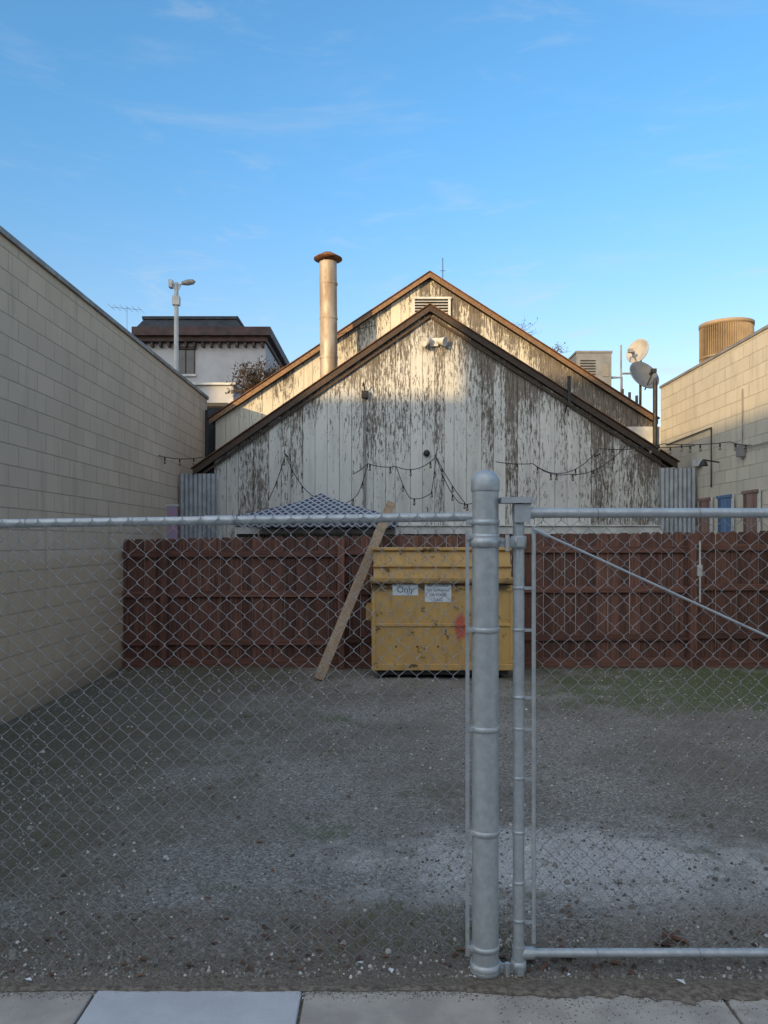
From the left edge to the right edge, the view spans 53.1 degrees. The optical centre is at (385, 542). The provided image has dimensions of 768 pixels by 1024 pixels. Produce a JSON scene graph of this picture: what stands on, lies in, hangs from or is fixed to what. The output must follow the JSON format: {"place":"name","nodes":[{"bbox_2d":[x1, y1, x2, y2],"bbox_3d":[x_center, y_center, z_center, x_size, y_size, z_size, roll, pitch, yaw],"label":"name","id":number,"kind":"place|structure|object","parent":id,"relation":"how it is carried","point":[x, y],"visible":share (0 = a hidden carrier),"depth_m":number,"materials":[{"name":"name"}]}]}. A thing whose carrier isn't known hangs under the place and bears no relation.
{"place":"outdoors","nodes":[
{"label":"outdoors","id":0,"kind":"place"},
{"bbox_2d":[108,304,141,312],"bbox_3d":[-7.431,-4.518,22.000,0.856,4.436,0.600,0,0,0],"label":"tv antenna","id":1,"kind":"object","parent":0,"point":[126,308],"visible":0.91,"depth_m":22.00,"materials":[{"name":"metal"}]},
{"bbox_2d":[146,343,280,387],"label":"walls","id":2,"kind":"structure","parent":0,"point":[215,363],"depth_m":25.00,"materials":[{"name":"paint"}]},
{"bbox_2d":[179,346,195,376],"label":"windows","id":3,"kind":"structure","parent":2,"relation":"attached to","point":[186,361],"depth_m":24.98,"materials":[{"name":"grey glass"}]},
{"bbox_2d":[132,327,289,366],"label":"cornice","id":4,"kind":"structure","parent":2,"relation":"on","point":[211,335],"depth_m":24.75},
{"bbox_2d":[137,316,244,326],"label":"mansard roof","id":5,"kind":"structure","parent":4,"relation":"on","point":[194,321],"depth_m":25.19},
{"bbox_2d":[191,382,243,403],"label":"wall","id":6,"kind":"structure","parent":0,"point":[214,392],"depth_m":20.00,"materials":[{"name":"paint"}]},
{"bbox_2d":[0,641,767,1023],"bbox_3d":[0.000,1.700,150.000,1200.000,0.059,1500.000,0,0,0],"label":"ground","id":7,"kind":"structure","parent":0,"point":[390,805],"depth_m":4.63,"materials":[{"name":"grey gravel"}]},
{"bbox_2d":[0,234,206,724],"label":"walls","id":8,"kind":"structure","parent":7,"relation":"on","point":[99,413],"depth_m":8.73,"materials":[{"name":"beige brick"}]},
{"bbox_2d":[0,226,208,399],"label":"coping","id":9,"kind":"object","parent":8,"relation":"on","point":[14,241],"visible":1,"depth_m":9.11,"materials":[{"name":"metal"}]},
{"bbox_2d":[158,455,201,465],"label":"string lights","id":10,"kind":"object","parent":8,"relation":"attached to","point":[179,463],"visible":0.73,"depth_m":12.55,"materials":[{"name":"plastic"}]},
{"bbox_2d":[205,410,207,456],"bbox_3d":[-3.520,-1.650,15.100,0.059,1.900,0.059,0,0,0],"label":"downpipe","id":11,"kind":"object","parent":8,"relation":"attached to","point":[206,433],"visible":0.4,"depth_m":15.08,"materials":[{"name":"metal"}]},
{"bbox_2d":[165,504,178,540],"bbox_3d":[-3.309,0.556,11.915,0.201,2.288,0.040,0,0,0],"label":"painted board","id":12,"kind":"object","parent":7,"relation":"on","point":[172,510],"visible":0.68,"depth_m":11.90,"materials":[{"name":"purple paint"}]},
{"bbox_2d":[168,279,195,371],"bbox_3d":[-5.816,-2.912,22.000,0.759,9.225,0.309,0,0,0],"label":"street lamp","id":13,"kind":"object","parent":7,"relation":"on","point":[176,297],"visible":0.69,"depth_m":21.95,"materials":[{"name":"paint"}]},
{"bbox_2d":[207,403,227,454],"bbox_3d":[-3.796,-0.598,17.000,1.019,4.597,2.100,0,0,0],"label":"lean to","id":14,"kind":"object","parent":7,"relation":"on","point":[212,408],"visible":0.07,"depth_m":16.00,"materials":[{"name":"metal"}]},
{"bbox_2d":[0,470,500,979],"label":"chain link fence","id":15,"kind":"object","parent":7,"relation":"on","point":[482,520],"visible":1,"depth_m":3.04,"materials":[{"name":"metal"}]},
{"bbox_2d":[225,356,282,395],"bbox_3d":[-2.938,-1.363,18.036,1.567,6.128,1.182,0,0,18],"label":"shrub","id":16,"kind":"object","parent":7,"relation":"on","point":[253,379],"visible":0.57,"depth_m":17.90,"materials":[{"name":"brown plant"}]},
{"bbox_2d":[234,493,398,536],"bbox_3d":[-1.000,0.462,12.050,2.360,2.476,2.100,0,0,0],"label":"canopy tent","id":17,"kind":"object","parent":7,"relation":"on","point":[321,504],"visible":0.37,"depth_m":11.34,"materials":[{"name":"fabric"}]},
{"bbox_2d":[314,500,395,680],"bbox_3d":[-0.372,0.568,9.840,0.109,2.259,1.383,0,0,44],"label":"wood plank","id":18,"kind":"object","parent":7,"relation":"on","point":[345,613],"visible":0.89,"depth_m":9.76,"materials":[{"name":"brown wood"}]},
{"bbox_2d":[26,669,684,983],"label":"litter","id":19,"kind":"object","parent":7,"relation":"on","point":[392,969],"visible":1,"depth_m":2.98,"materials":[{"name":"paper"}]},
{"bbox_2d":[0,985,767,1004],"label":"soil edge","id":20,"kind":"object","parent":7,"relation":"on","point":[689,994],"visible":1,"depth_m":2.89,"materials":[{"name":"soil"}]},
{"bbox_2d":[7,687,765,976],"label":"dry leaves","id":21,"kind":"object","parent":7,"relation":"on","point":[615,962],"visible":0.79,"depth_m":3.25,"materials":[{"name":"brown plant"}]},
{"bbox_2d":[366,547,512,677],"bbox_3d":[0.703,0.881,9.855,1.908,1.632,0.810,0,0,0],"label":"dumpster","id":22,"kind":"object","parent":7,"relation":"on","point":[417,612],"visible":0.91,"depth_m":9.50,"materials":[{"name":"yellow metal"}]},
{"bbox_2d":[122,531,767,668],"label":"wooden fence","id":23,"kind":"object","parent":7,"relation":"on","point":[353,641],"visible":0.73,"depth_m":10.42,"materials":[{"name":"brown wood"}]},
{"bbox_2d":[697,541,701,601],"bbox_3d":[4.188,0.390,10.257,0.060,0.820,0.042,0,0,0],"label":"conduit pipe","id":24,"kind":"object","parent":23,"relation":"attached to","point":[699,571],"visible":0.96,"depth_m":10.24,"materials":[{"name":"white paint"}]},
{"bbox_2d":[517,317,537,334],"bbox_3d":[5.097,-3.533,29.917,1.686,10.467,1.086,0,0,-22],"label":"tree","id":25,"kind":"object","parent":7,"relation":"on","point":[528,325],"visible":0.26,"depth_m":29.87,"materials":[{"name":"brown plant"}]},
{"bbox_2d":[551,341,568,352],"bbox_3d":[5.634,-2.537,26.024,1.118,8.474,0.854,0,0,0],"label":"tree","id":26,"kind":"object","parent":7,"relation":"on","point":[560,351],"visible":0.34,"depth_m":25.89,"materials":[{"name":"brown plant"}]},
{"bbox_2d":[470,497,767,976],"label":"chain link gate","id":27,"kind":"structure","parent":7,"relation":"on","point":[523,510],"depth_m":3.03,"materials":[{"name":"metal"}]},
{"bbox_2d":[661,329,767,657],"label":"walls","id":28,"kind":"structure","parent":7,"relation":"on","point":[705,396],"depth_m":12.14,"materials":[{"name":"beige brick"}]},
{"bbox_2d":[697,497,712,533],"bbox_3d":[5.321,0.030,12.805,0.075,1.540,0.490,0,0,0],"label":"shutter","id":29,"kind":"object","parent":28,"relation":"attached to","point":[705,526],"visible":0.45,"depth_m":12.70,"materials":[{"name":"brown paint"}]},
{"bbox_2d":[664,441,759,452],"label":"string lights","id":30,"kind":"object","parent":28,"relation":"attached to","point":[700,449],"visible":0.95,"depth_m":12.12,"materials":[{"name":"plastic"}]},
{"bbox_2d":[659,325,767,388],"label":"coping","id":31,"kind":"object","parent":28,"relation":"on","point":[762,329],"visible":0.45,"depth_m":12.38,"materials":[{"name":"metal"}]},
{"bbox_2d":[666,388,767,486],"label":"conduits and lamp","id":32,"kind":"object","parent":28,"relation":"attached to","point":[740,451],"visible":1,"depth_m":12.29,"materials":[{"name":"metal"}]},
{"bbox_2d":[716,494,733,532],"bbox_3d":[5.321,0.030,12.045,0.075,1.540,0.530,0,0,0],"label":"blue shutter","id":33,"kind":"object","parent":28,"relation":"attached to","point":[725,501],"visible":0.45,"depth_m":11.98,"materials":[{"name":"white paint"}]},
{"bbox_2d":[741,489,760,597],"bbox_3d":[5.321,0.020,11.195,0.075,1.560,0.490,0,0,0],"label":"brown shutter","id":34,"kind":"object","parent":28,"relation":"attached to","point":[751,498],"visible":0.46,"depth_m":11.10,"materials":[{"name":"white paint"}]},
{"bbox_2d":[0,990,767,1023],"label":"sidewalk","id":35,"kind":"structure","parent":0,"point":[204,1007],"depth_m":2.77,"materials":[{"name":"concrete"}]},
{"bbox_2d":[0,664,767,984],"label":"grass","id":36,"kind":"structure","parent":0,"point":[504,934],"depth_m":6.33,"materials":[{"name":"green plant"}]},
{"bbox_2d":[0,0,767,426],"label":"sky","id":37,"kind":"structure","parent":0,"point":[596,171],"materials":[{"name":"blue"}]},
{"bbox_2d":[179,271,695,638],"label":"barn","id":38,"kind":"structure","parent":0,"point":[464,386],"depth_m":13.30,"materials":[{"name":"paint"}]},
{"bbox_2d":[314,251,375,377],"bbox_3d":[-0.799,-4.042,14.901,0.533,2.886,1.525,0,0,36],"label":"chimney flue","id":39,"kind":"object","parent":38,"relation":"on","point":[327,261],"visible":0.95,"depth_m":14.36,"materials":[{"name":"metal"}]},
{"bbox_2d":[568,351,622,388],"bbox_3d":[4.730,-3.699,17.350,1.074,1.071,0.740,0,0,0],"label":"air conditioner","id":40,"kind":"object","parent":38,"relation":"attached to","point":[597,364],"visible":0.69,"depth_m":17.00,"materials":[{"name":"metal"}]},
{"bbox_2d":[533,445,694,480],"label":"string lights","id":41,"kind":"object","parent":38,"relation":"attached to","point":[630,451],"visible":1,"depth_m":12.89,"materials":[{"name":"plastic"}]},
{"bbox_2d":[620,345,637,402],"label":"vent pipes","id":42,"kind":"object","parent":38,"relation":"attached to","point":[629,393],"visible":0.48,"depth_m":16.38,"materials":[{"name":"metal"}]},
{"bbox_2d":[626,339,648,405],"bbox_3d":[5.466,-3.376,16.806,0.429,2.153,0.462,0,0,0],"label":"satellite dish","id":43,"kind":"object","parent":38,"relation":"attached to","point":[637,349],"visible":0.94,"depth_m":16.83,"materials":[{"name":"metal"}]},
{"bbox_2d":[630,361,658,404],"bbox_3d":[5.383,-3.051,16.008,0.540,1.503,0.570,0,0,26],"label":"satellite dish","id":44,"kind":"object","parent":38,"relation":"attached to","point":[643,374],"visible":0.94,"depth_m":16.08,"materials":[{"name":"metal"}]},
{"bbox_3d":[12.785,-2.705,8.870,14.430,0.010,11.840,0,0,0],"label":"roof","id":45,"kind":"object","parent":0,"visible":0},
{"bbox_2d":[698,317,754,362],"bbox_3d":[6.198,-3.352,14.000,0.946,1.275,0.946,0,0,0],"label":"round condenser","id":46,"kind":"object","parent":45,"relation":"on","point":[716,336],"visible":0.35,"depth_m":13.65,"materials":[{"name":"beige metal"}]},
{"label":"light hooks","id":47,"kind":"object","parent":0,"visible":0},
{"bbox_2d":[268,455,312,500],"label":"string lights","id":48,"kind":"object","parent":47,"relation":"hanging from","point":[292,472],"visible":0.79,"depth_m":12.94,"materials":[{"name":"plastic"}]},
{"bbox_2d":[346,464,367,505],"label":"string lights","id":49,"kind":"object","parent":47,"relation":"hanging from","point":[361,487],"visible":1,"depth_m":12.94,"materials":[{"name":"plastic"}]},
{"bbox_2d":[353,457,465,508],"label":"string lights","id":50,"kind":"object","parent":47,"relation":"hanging from","point":[442,473],"visible":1,"depth_m":12.94,"materials":[{"name":"plastic"}]},
{"bbox_2d":[396,459,435,505],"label":"string lights","id":51,"kind":"object","parent":47,"relation":"hanging from","point":[431,493],"visible":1,"depth_m":12.94,"materials":[{"name":"plastic"}]},
{"bbox_2d":[436,458,471,510],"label":"string lights","id":52,"kind":"object","parent":47,"relation":"hanging from","point":[452,498],"visible":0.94,"depth_m":12.94,"materials":[{"name":"plastic"}]},
{"bbox_2d":[496,443,663,479],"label":"string lights","id":53,"kind":"object","parent":47,"relation":"hanging from","point":[556,477],"visible":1,"depth_m":12.94,"materials":[{"name":"plastic"}]}
]}

